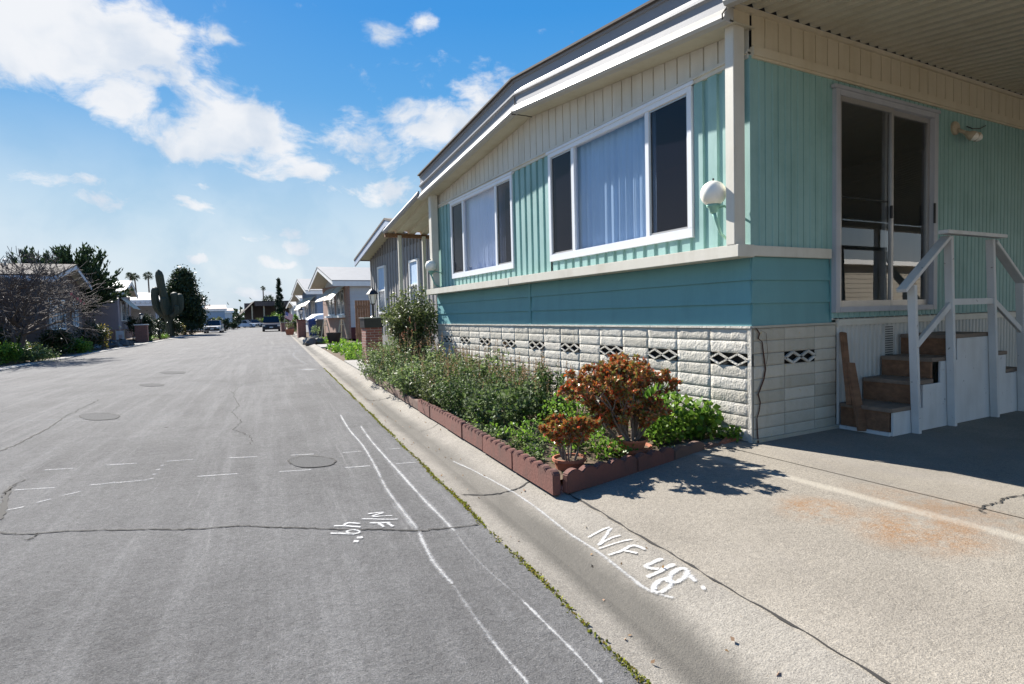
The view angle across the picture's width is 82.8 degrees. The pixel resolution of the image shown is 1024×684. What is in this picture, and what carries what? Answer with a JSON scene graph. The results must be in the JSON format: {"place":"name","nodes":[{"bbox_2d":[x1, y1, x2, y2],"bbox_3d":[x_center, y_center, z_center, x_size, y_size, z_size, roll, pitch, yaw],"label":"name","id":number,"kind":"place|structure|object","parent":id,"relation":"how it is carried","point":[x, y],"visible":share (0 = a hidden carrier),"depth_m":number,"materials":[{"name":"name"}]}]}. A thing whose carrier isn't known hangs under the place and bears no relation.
{"place":"outdoors","nodes":[
{"label":"outdoors","id":0,"kind":"place"},
{"bbox_2d":[94,335,185,347],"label":"side driveway","id":1,"kind":"structure","parent":0,"point":[97,346],"depth_m":35.77,"materials":[{"name":"concrete"}]},
{"bbox_2d":[171,318,185,335],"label":"round shrub","id":2,"kind":"object","parent":1,"relation":"on","point":[177,326],"visible":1,"depth_m":51.22,"materials":[{"name":"green plant"}]},
{"bbox_2d":[0,326,643,683],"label":"road","id":3,"kind":"structure","parent":0,"point":[249,505],"depth_m":3.25,"materials":[{"name":"grey asphalt"}]},
{"bbox_2d":[0,328,229,370],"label":"kerb strip","id":4,"kind":"object","parent":3,"relation":"on","point":[36,362],"visible":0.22,"depth_m":23.43,"materials":[{"name":"concrete"}]},
{"bbox_2d":[203,320,223,332],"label":"parked car","id":5,"kind":"object","parent":3,"relation":"on","point":[217,325],"visible":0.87,"depth_m":64.64,"materials":[{"name":"silver metal"}]},
{"bbox_2d":[239,301,290,321],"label":"building","id":6,"kind":"structure","parent":3,"relation":"on","point":[254,310],"depth_m":125.35,"materials":[{"name":"brown wood"}]},
{"bbox_2d":[260,316,281,331],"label":"parked suv","id":7,"kind":"object","parent":3,"relation":"on","point":[271,322],"visible":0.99,"depth_m":65.03,"materials":[{"name":"blue paint"}]},
{"bbox_2d":[286,327,881,683],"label":"gutter","id":8,"kind":"object","parent":3,"relation":"on","point":[680,623],"visible":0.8,"depth_m":2.65,"materials":[{"name":"concrete"}]},
{"bbox_2d":[296,307,306,337],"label":"brick pier","id":9,"kind":"structure","parent":8,"relation":"on","point":[301,327],"depth_m":39.46,"materials":[{"name":"brown brick"}]},
{"bbox_2d":[382,382,401,397],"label":"edging stone","id":10,"kind":"object","parent":8,"relation":"on","point":[395,392],"visible":0.5,"depth_m":8.79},
{"bbox_2d":[400,393,417,408],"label":"edging stone","id":11,"kind":"object","parent":8,"relation":"on","point":[411,400],"visible":0.71,"depth_m":7.72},
{"bbox_2d":[418,399,431,417],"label":"edging stone","id":12,"kind":"object","parent":8,"relation":"on","point":[423,406],"visible":0.93,"depth_m":6.94,"materials":[{"name":"red concrete"}]},
{"bbox_2d":[430,405,448,426],"bbox_3d":[-0.798,0.811,6.413,0.055,0.154,0.627,-3,3,-23],"label":"edging stone","id":13,"kind":"object","parent":8,"relation":"on","point":[437,413],"visible":0.94,"depth_m":6.39,"materials":[{"name":"red concrete"}]},
{"bbox_2d":[445,413,465,437],"bbox_3d":[-0.568,0.830,5.830,0.055,0.161,0.595,-3,3,-22],"label":"edging stone","id":14,"kind":"object","parent":8,"relation":"on","point":[453,424],"visible":0.98,"depth_m":5.78,"materials":[{"name":"red concrete"}]},
{"bbox_2d":[462,424,486,450],"bbox_3d":[-0.339,0.856,5.280,0.055,0.150,0.565,-3,3,-23],"label":"edging stone","id":15,"kind":"object","parent":8,"relation":"on","point":[472,435],"visible":0.93,"depth_m":5.23,"materials":[{"name":"red concrete"}]},
{"bbox_2d":[323,368,650,683],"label":"moss","id":16,"kind":"object","parent":8,"relation":"on","point":[557,595],"visible":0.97,"depth_m":2.93,"materials":[{"name":"green plant"}]},
{"bbox_2d":[482,435,516,469],"bbox_3d":[-0.103,0.877,4.692,0.055,0.152,0.669,-3,3,-22],"label":"edging stone","id":17,"kind":"object","parent":8,"relation":"on","point":[498,450],"visible":0.94,"depth_m":4.63,"materials":[{"name":"red concrete"}]},
{"bbox_2d":[513,450,560,495],"bbox_3d":[0.159,0.896,4.051,0.055,0.162,0.683,-3,3,-22],"label":"edging stone","id":18,"kind":"object","parent":8,"relation":"on","point":[542,475],"visible":1,"depth_m":3.96,"materials":[{"name":"red concrete"}]},
{"bbox_2d":[344,375,778,676],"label":"leaf litter","id":19,"kind":"object","parent":8,"relation":"on","point":[732,639],"visible":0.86,"depth_m":2.82,"materials":[{"name":"brown plant"}]},
{"bbox_2d":[0,0,648,316],"label":"sky","id":20,"kind":"structure","parent":0,"point":[246,145],"materials":[{"name":"blue"}]},
{"bbox_2d":[344,360,432,373],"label":"concrete path","id":21,"kind":"structure","parent":0,"point":[352,363],"depth_m":14.62,"materials":[{"name":"grey concrete"}]},
{"bbox_2d":[382,191,428,334],"bbox_3d":[0.498,-1.238,13.475,6.340,3.538,2.390,-3,3,-28],"label":"side awning","id":22,"kind":"object","parent":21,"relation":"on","point":[411,218],"visible":0.09,"depth_m":12.82,"materials":[{"name":"beige paint"}]},
{"bbox_2d":[0,330,835,394],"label":"yard soil","id":23,"kind":"structure","parent":0,"point":[337,355],"depth_m":22.91,"materials":[{"name":"brown soil"}]},
{"bbox_2d":[0,340,24,364],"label":"round shrub","id":24,"kind":"object","parent":23,"relation":"on","point":[13,352],"visible":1,"depth_m":19.13,"materials":[{"name":"green plant"}]},
{"bbox_2d":[7,246,50,263],"bbox_3d":[-29.789,-2.892,36.638,4.790,6.315,4.789,0,3,31],"label":"conifer tree","id":25,"kind":"object","parent":23,"relation":"on","point":[25,257],"visible":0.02,"depth_m":35.87,"materials":[{"name":"green plant"}]},
{"bbox_2d":[5,341,60,362],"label":"round shrub","id":26,"kind":"object","parent":23,"relation":"on","point":[35,352],"visible":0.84,"depth_m":20.06,"materials":[{"name":"green plant"}]},
{"bbox_2d":[0,258,91,358],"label":"mobile home","id":27,"kind":"object","parent":23,"relation":"on","point":[32,336],"visible":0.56,"depth_m":28.07,"materials":[{"name":"grey"}]},
{"bbox_2d":[35,322,78,355],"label":"round shrub","id":28,"kind":"object","parent":23,"relation":"on","point":[58,339],"visible":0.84,"depth_m":23.64,"materials":[{"name":"green plant"}]},
{"bbox_2d":[0,246,114,360],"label":"bare shrub","id":29,"kind":"object","parent":23,"relation":"on","point":[33,297],"visible":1,"depth_m":21.13,"materials":[{"name":"brown plant"}]},
{"bbox_2d":[55,337,96,352],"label":"round shrub","id":30,"kind":"object","parent":23,"relation":"on","point":[84,345],"visible":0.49,"depth_m":25.74,"materials":[{"name":"green plant"}]},
{"bbox_2d":[26,242,134,315],"bbox_3d":[-27.021,-2.999,35.883,6.465,6.461,5.734,-3,3,-28],"label":"conifer tree","id":31,"kind":"object","parent":23,"relation":"on","point":[89,266],"visible":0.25,"depth_m":35.59,"materials":[{"name":"green plant"}]},
{"bbox_2d":[72,315,111,349],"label":"round shrub","id":32,"kind":"object","parent":23,"relation":"on","point":[94,339],"visible":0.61,"depth_m":28.68,"materials":[{"name":"green plant"}]},
{"bbox_2d":[82,281,140,340],"bbox_3d":[-34.281,-2.195,40.276,14.100,4.478,8.700,-3,3,-28],"label":"mobile home","id":33,"kind":"object","parent":23,"relation":"on","point":[118,312],"visible":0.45,"depth_m":39.55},
{"bbox_2d":[120,301,129,320],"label":"window","id":34,"kind":"structure","parent":33,"relation":"in","point":[124,306],"depth_m":42.61,"materials":[{"name":"glass"}]},
{"bbox_2d":[124,314,138,340],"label":"round shrub","id":35,"kind":"object","parent":23,"relation":"on","point":[130,322],"visible":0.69,"depth_m":42.18,"materials":[{"name":"green plant"}]},
{"bbox_2d":[133,312,148,341],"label":"brick pier","id":36,"kind":"structure","parent":23,"relation":"on","point":[141,333],"depth_m":38.87,"materials":[{"name":"brown brick"}]},
{"bbox_2d":[130,293,161,334],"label":"mobile home","id":37,"kind":"object","parent":23,"relation":"on","point":[142,302],"visible":0.04,"depth_m":60.34,"materials":[{"name":"grey"}]},
{"bbox_2d":[136,310,159,338],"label":"round shrub","id":38,"kind":"object","parent":23,"relation":"on","point":[149,320],"visible":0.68,"depth_m":42.96,"materials":[{"name":"green plant"}]},
{"bbox_2d":[152,317,166,338],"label":"round shrub","id":39,"kind":"object","parent":23,"relation":"on","point":[158,330],"visible":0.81,"depth_m":44.68,"materials":[{"name":"green plant"}]},
{"bbox_2d":[151,269,183,336],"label":"saguaro cactus","id":40,"kind":"object","parent":23,"relation":"on","point":[165,310],"visible":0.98,"depth_m":50.68,"materials":[{"name":"green plant"}]},
{"bbox_2d":[155,264,211,334],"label":"evergreen tree","id":41,"kind":"object","parent":23,"relation":"on","point":[182,281],"visible":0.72,"depth_m":56.96,"materials":[{"name":"green plant"}]},
{"bbox_2d":[184,321,198,334],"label":"round shrub","id":42,"kind":"object","parent":23,"relation":"on","point":[190,326],"visible":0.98,"depth_m":55.31,"materials":[{"name":"green plant"}]},
{"bbox_2d":[203,304,226,325],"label":"mobile home","id":43,"kind":"object","parent":23,"relation":"on","point":[215,311],"visible":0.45,"depth_m":92.13,"materials":[{"name":"white paint"}]},
{"bbox_2d":[274,277,284,325],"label":"cypress tree","id":44,"kind":"object","parent":23,"relation":"on","point":[279,306],"visible":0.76,"depth_m":116.44,"materials":[{"name":"green plant"}]},
{"bbox_2d":[289,295,302,319],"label":"mobile home","id":45,"kind":"object","parent":23,"relation":"on","point":[297,299],"visible":0.11,"depth_m":65.78,"materials":[{"name":"grey"}]},
{"bbox_2d":[291,279,322,331],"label":"mobile home","id":46,"kind":"object","parent":23,"relation":"on","point":[310,306],"visible":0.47,"depth_m":48.42,"materials":[{"name":"white"}]},
{"bbox_2d":[307,319,316,335],"bbox_3d":[-13.600,-0.961,39.714,0.670,1.224,0.692,-3,3,-28],"label":"wheelie bin","id":47,"kind":"object","parent":23,"relation":"on","point":[311,322],"visible":0.57,"depth_m":39.44,"materials":[{"name":"blue plastic"}]},
{"bbox_2d":[315,319,323,336],"bbox_3d":[-12.921,-0.937,39.161,0.540,1.194,0.577,-3,3,-28],"label":"wheelie bin","id":48,"kind":"object","parent":23,"relation":"on","point":[319,322],"visible":0.75,"depth_m":38.97,"materials":[{"name":"plastic"}]},
{"bbox_2d":[326,332,340,343],"bbox_3d":[-8.623,-0.197,28.125,0.720,0.520,0.720,-3,3,-28],"label":"plant pot","id":49,"kind":"object","parent":23,"relation":"on","point":[333,336],"visible":0.88,"depth_m":27.88,"materials":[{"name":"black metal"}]},
{"bbox_2d":[308,267,371,338],"bbox_3d":[-5.486,-2.715,37.229,13.220,4.364,8.000,-3,3,-28],"label":"mobile home","id":50,"kind":"object","parent":23,"relation":"on","point":[343,289],"visible":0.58,"depth_m":32.74,"materials":[{"name":"grey"}]},
{"bbox_2d":[327,297,334,315],"bbox_3d":[-11.041,-2.338,35.544,0.080,1.450,2.100,-3,3,-28],"label":"window","id":51,"kind":"structure","parent":50,"relation":"in","point":[331,308],"depth_m":35.53,"materials":[{"name":"glass"}]},
{"bbox_2d":[336,289,344,314],"bbox_3d":[-9.777,-2.256,33.159,0.080,1.450,2.100,-3,3,-28],"label":"window","id":52,"kind":"structure","parent":50,"relation":"in","point":[340,295],"depth_m":33.13,"materials":[{"name":"glass"}]},
{"bbox_2d":[355,300,369,342],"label":"wooden gate","id":53,"kind":"structure","parent":23,"relation":"on","point":[363,310],"depth_m":27.60,"materials":[{"name":"brown wood"}]},
{"bbox_2d":[326,339,400,359],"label":"ground cover","id":54,"kind":"object","parent":23,"relation":"on","point":[347,349],"visible":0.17,"depth_m":20.48,"materials":[{"name":"green plant"}]},
{"bbox_2d":[359,287,383,363],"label":"brick pier","id":55,"kind":"structure","parent":23,"relation":"on","point":[371,326],"depth_m":14.59,"materials":[{"name":"brown brick"}]},
{"bbox_2d":[354,218,437,353],"bbox_3d":[1.718,-2.088,20.914,12.770,4.306,8.100,-3,3,-28],"label":"mobile home","id":56,"kind":"object","parent":23,"relation":"on","point":[379,251],"visible":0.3,"depth_m":18.68,"materials":[{"name":"grey siding"},{"name":"white metal"},{"name":"white paint"}]},
{"bbox_2d":[377,265,387,312],"bbox_3d":[-4.416,-1.779,19.826,0.090,1.600,0.900,-3,3,-28],"label":"window","id":57,"kind":"structure","parent":56,"relation":"in","point":[381,271],"depth_m":19.80,"materials":[{"name":"glass"}]},
{"bbox_2d":[408,258,420,306],"bbox_3d":[-2.801,-1.624,16.781,0.090,1.500,0.800,-3,3,-28],"label":"window","id":58,"kind":"structure","parent":56,"relation":"in","point":[414,265],"depth_m":16.72,"materials":[{"name":"white paint"}]},
{"bbox_2d":[374,283,438,368],"bbox_3d":[-1.959,-0.079,11.512,1.406,2.176,1.469,-1,3,4],"label":"tall shrub","id":59,"kind":"object","parent":23,"relation":"on","point":[397,317],"visible":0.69,"depth_m":11.22,"materials":[{"name":"green plant"}]},
{"bbox_2d":[417,0,1023,442],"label":"mobile home","id":60,"kind":"object","parent":23,"relation":"on","point":[571,222],"visible":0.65,"depth_m":5.84,"materials":[{"name":"teal paint"}]},
{"bbox_2d":[425,259,442,287],"bbox_3d":[-1.432,-1.227,10.727,0.335,0.595,0.210,-3,3,-28],"label":"wall lamp","id":61,"kind":"object","parent":60,"relation":"attached to","point":[430,265],"visible":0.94,"depth_m":10.64,"materials":[{"name":"white glass"}]},
{"bbox_2d":[448,171,514,278],"bbox_3d":[-0.484,-1.744,9.264,0.146,1.400,2.380,-3,3,-28],"label":"window","id":62,"kind":"structure","parent":60,"relation":"in","point":[481,219],"depth_m":9.29,"materials":[{"name":"white glass"}]},
{"bbox_2d":[546,80,694,261],"bbox_3d":[1.099,-1.652,6.302,0.171,1.420,2.500,-3,3,-28],"label":"window","id":63,"kind":"structure","parent":60,"relation":"in","point":[628,181],"depth_m":6.15,"materials":[{"name":"white glass"}]},
{"bbox_2d":[700,178,725,239],"bbox_3d":[1.712,-1.053,4.794,0.303,0.595,0.209,-1,3,14],"label":"wall lamp","id":64,"kind":"object","parent":60,"relation":"attached to","point":[712,194],"visible":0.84,"depth_m":4.74,"materials":[{"name":"white glass"}]},
{"bbox_2d":[723,0,1023,94],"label":"carport roof","id":65,"kind":"structure","parent":60,"relation":"attached to","point":[982,40],"depth_m":4.87,"materials":[{"name":"beige paint"}]},
{"bbox_2d":[824,83,940,312],"bbox_3d":[3.543,-1.300,5.612,1.710,2.000,0.237,-3,3,-28],"label":"sliding door","id":66,"kind":"structure","parent":60,"relation":"in","point":[891,107],"depth_m":5.55,"materials":[{"name":"paint"}]},
{"bbox_2d":[950,121,985,141],"bbox_3d":[4.915,-2.220,6.123,0.712,0.269,0.187,-3,3,-28],"label":"floodlight","id":67,"kind":"object","parent":60,"relation":"attached to","point":[974,136],"visible":1,"depth_m":6.01,"materials":[{"name":"beige metal"}]},
{"bbox_2d":[380,378,714,479],"bbox_3d":[-0.674,0.769,7.750,1.923,0.068,7.750,-3,3,-28],"label":"planting bed","id":68,"kind":"object","parent":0,"point":[545,453],"visible":0.02,"depth_m":4.93,"materials":[{"name":"soil"}]},
{"bbox_2d":[354,338,402,380],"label":"leafy shrub","id":69,"kind":"object","parent":68,"relation":"on","point":[371,374],"visible":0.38,"depth_m":10.51,"materials":[{"name":"green plant"}]},
{"bbox_2d":[362,328,420,382],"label":"leafy shrub","id":70,"kind":"object","parent":68,"relation":"on","point":[392,358],"visible":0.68,"depth_m":9.82,"materials":[{"name":"green plant"}]},
{"bbox_2d":[374,359,426,391],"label":"leafy shrub","id":71,"kind":"object","parent":68,"relation":"on","point":[384,379],"visible":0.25,"depth_m":8.85,"materials":[{"name":"green plant"}]},
{"bbox_2d":[396,316,433,366],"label":"leafy shrub","id":72,"kind":"object","parent":68,"relation":"on","point":[413,343],"visible":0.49,"depth_m":10.61,"materials":[{"name":"green plant"}]},
{"bbox_2d":[387,353,454,397],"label":"leafy shrub","id":73,"kind":"object","parent":68,"relation":"on","point":[405,385],"visible":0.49,"depth_m":8.03,"materials":[{"name":"green plant"}]},
{"bbox_2d":[409,333,475,374],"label":"leafy shrub","id":74,"kind":"object","parent":68,"relation":"on","point":[433,356],"visible":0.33,"depth_m":9.37,"materials":[{"name":"green plant"}]},
{"bbox_2d":[409,350,481,406],"bbox_3d":[-0.846,0.459,7.348,0.965,0.687,0.986,-3,3,-28],"label":"leafy shrub","id":75,"kind":"object","parent":68,"relation":"on","point":[427,394],"visible":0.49,"depth_m":7.22,"materials":[{"name":"green plant"}]},
{"bbox_2d":[423,345,492,383],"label":"leafy shrub","id":76,"kind":"object","parent":68,"relation":"on","point":[458,364],"visible":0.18,"depth_m":8.52,"materials":[{"name":"green plant"}]},
{"bbox_2d":[430,360,510,413],"bbox_3d":[-0.455,0.512,6.580,0.994,0.634,0.835,1,3,36],"label":"leafy shrub","id":77,"kind":"object","parent":68,"relation":"on","point":[468,389],"visible":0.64,"depth_m":6.53,"materials":[{"name":"green plant"}]},
{"bbox_2d":[453,339,530,389],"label":"leafy shrub","id":78,"kind":"object","parent":68,"relation":"on","point":[483,369],"visible":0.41,"depth_m":7.70,"materials":[{"name":"green plant"}]},
{"bbox_2d":[463,368,542,427],"bbox_3d":[-0.089,0.549,5.901,0.791,0.616,0.869,-3,3,-28],"label":"leafy shrub","id":79,"kind":"object","parent":68,"relation":"on","point":[516,411],"visible":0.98,"depth_m":5.83,"materials":[{"name":"green plant"}]},
{"bbox_2d":[495,427,516,439],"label":"leafy weed","id":80,"kind":"object","parent":68,"relation":"on","point":[503,436],"visible":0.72,"depth_m":5.12,"materials":[{"name":"green plant"}]},
{"bbox_2d":[505,439,523,449],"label":"leafy weed","id":81,"kind":"object","parent":68,"relation":"on","point":[516,446],"visible":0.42,"depth_m":4.68,"materials":[{"name":"green plant"}]},
{"bbox_2d":[476,351,552,404],"bbox_3d":[0.025,0.459,6.973,0.936,0.680,0.825,-1,3,10],"label":"leafy shrub","id":82,"kind":"object","parent":68,"relation":"on","point":[516,370],"visible":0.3,"depth_m":6.96,"materials":[{"name":"green plant"}]},
{"bbox_2d":[510,433,534,446],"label":"leafy weed","id":83,"kind":"object","parent":68,"relation":"on","point":[526,439],"visible":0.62,"depth_m":4.85,"materials":[{"name":"green plant"}]},
{"bbox_2d":[505,416,550,442],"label":"leafy weed","id":84,"kind":"object","parent":68,"relation":"on","point":[528,431],"visible":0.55,"depth_m":5.08,"materials":[{"name":"green plant"}]},
{"bbox_2d":[522,441,547,450],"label":"leafy weed","id":85,"kind":"object","parent":68,"relation":"on","point":[540,447],"visible":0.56,"depth_m":4.71,"materials":[{"name":"green plant"}]},
{"bbox_2d":[504,350,585,421],"bbox_3d":[0.388,0.457,6.283,0.897,0.749,0.903,-3,3,-28],"label":"leafy shrub","id":86,"kind":"object","parent":68,"relation":"on","point":[545,381],"visible":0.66,"depth_m":6.17,"materials":[{"name":"green plant"}]},
{"bbox_2d":[537,413,602,470],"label":"potted jade plant","id":87,"kind":"object","parent":68,"relation":"on","point":[558,429],"visible":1,"depth_m":4.12,"materials":[{"name":"brown plant"}]},
{"bbox_2d":[537,389,604,430],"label":"leafy weed","id":88,"kind":"object","parent":68,"relation":"on","point":[569,413],"visible":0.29,"depth_m":5.43,"materials":[{"name":"green plant"}]},
{"bbox_2d":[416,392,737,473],"bbox_3d":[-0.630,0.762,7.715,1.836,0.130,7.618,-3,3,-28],"label":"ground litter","id":89,"kind":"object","parent":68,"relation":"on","point":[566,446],"visible":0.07,"depth_m":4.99,"materials":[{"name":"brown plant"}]},
{"bbox_2d":[545,427,608,454],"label":"leafy weed","id":90,"kind":"object","parent":68,"relation":"on","point":[586,444],"visible":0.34,"depth_m":4.67,"materials":[{"name":"green plant"}]},
{"bbox_2d":[594,436,637,458],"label":"leafy weed","id":91,"kind":"object","parent":68,"relation":"on","point":[608,452],"visible":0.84,"depth_m":4.39,"materials":[{"name":"green plant"}]},
{"bbox_2d":[556,352,682,458],"bbox_3d":[0.827,0.514,4.489,0.893,0.859,0.855,-3,3,-28],"label":"potted jade plant","id":92,"kind":"object","parent":68,"relation":"on","point":[621,378],"visible":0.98,"depth_m":4.41,"materials":[{"name":"orange plant"}]},
{"bbox_2d":[591,394,672,449],"bbox_3d":[0.900,0.606,4.467,0.603,0.435,0.599,1,4,39],"label":"potted jade plant","id":93,"kind":"object","parent":68,"relation":"on","point":[650,412],"visible":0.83,"depth_m":4.36,"materials":[{"name":"brown plant"}]},
{"bbox_2d":[638,383,671,407],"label":"leafy weed","id":94,"kind":"object","parent":68,"relation":"on","point":[650,390],"visible":0.04,"depth_m":5.41,"materials":[{"name":"green plant"}]},
{"bbox_2d":[629,415,689,446],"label":"leafy weed","id":95,"kind":"object","parent":68,"relation":"on","point":[654,437],"visible":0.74,"depth_m":4.79,"materials":[{"name":"green plant"}]},
{"bbox_2d":[641,390,707,442],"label":"leafy weed","id":96,"kind":"object","parent":68,"relation":"on","point":[677,410],"visible":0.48,"depth_m":4.95,"materials":[{"name":"green plant"}]},
{"bbox_2d":[677,397,725,439],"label":"leafy weed","id":97,"kind":"object","parent":68,"relation":"on","point":[713,420],"visible":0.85,"depth_m":4.93,"materials":[{"name":"green plant"}]},
{"bbox_2d":[560,404,1023,683],"bbox_3d":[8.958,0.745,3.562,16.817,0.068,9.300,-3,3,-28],"label":"driveway","id":98,"kind":"structure","parent":0,"point":[883,583],"depth_m":2.89,"materials":[{"name":"concrete"}]},
{"bbox_2d":[563,455,636,493],"bbox_3d":[0.606,0.886,3.944,0.654,0.150,0.055,-3,3,-36],"label":"edging stone","id":99,"kind":"object","parent":98,"relation":"on","point":[584,476],"visible":0.98,"depth_m":3.89,"materials":[{"name":"red concrete"}]},
{"bbox_2d":[634,447,673,471],"bbox_3d":[1.039,0.863,4.257,0.398,0.145,0.055,-3,3,-36],"label":"edging stone","id":100,"kind":"object","parent":98,"relation":"on","point":[651,458],"visible":0.88,"depth_m":4.22,"materials":[{"name":"red concrete"}]},
{"bbox_2d":[672,441,704,459],"bbox_3d":[1.359,0.851,4.503,0.397,0.130,0.055,-4,4,-39],"label":"edging stone","id":101,"kind":"object","parent":98,"relation":"on","point":[689,448],"visible":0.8,"depth_m":4.46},
{"bbox_2d":[716,424,743,441],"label":"leafy weed","id":102,"kind":"object","parent":98,"relation":"on","point":[731,433],"visible":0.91,"depth_m":4.87,"materials":[{"name":"green plant"}]},
{"bbox_2d":[839,331,1017,436],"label":"entry steps","id":103,"kind":"structure","parent":98,"relation":"on","point":[888,418],"depth_m":5.36,"materials":[{"name":"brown wood"}]},
{"bbox_2d":[846,362,866,430],"bbox_3d":[3.029,0.479,5.116,0.111,0.597,0.225,-2,3,-6],"label":"leaning board","id":104,"kind":"object","parent":103,"relation":"on","point":[857,403],"visible":1,"depth_m":5.09,"materials":[{"name":"brown wood"}]},
{"bbox_2d":[839,332,851,404],"bbox_3d":[2.976,0.232,5.170,0.070,0.645,0.224,-1,3,10],"label":"leaning board","id":105,"kind":"object","parent":104,"relation":"on","point":[844,348],"visible":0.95,"depth_m":5.17,"materials":[{"name":"brown wood"}]},
{"bbox_2d":[896,229,1023,433],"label":"stair railing","id":106,"kind":"object","parent":98,"relation":"on","point":[994,248],"visible":0.97,"depth_m":5.22,"materials":[{"name":"white paint"}]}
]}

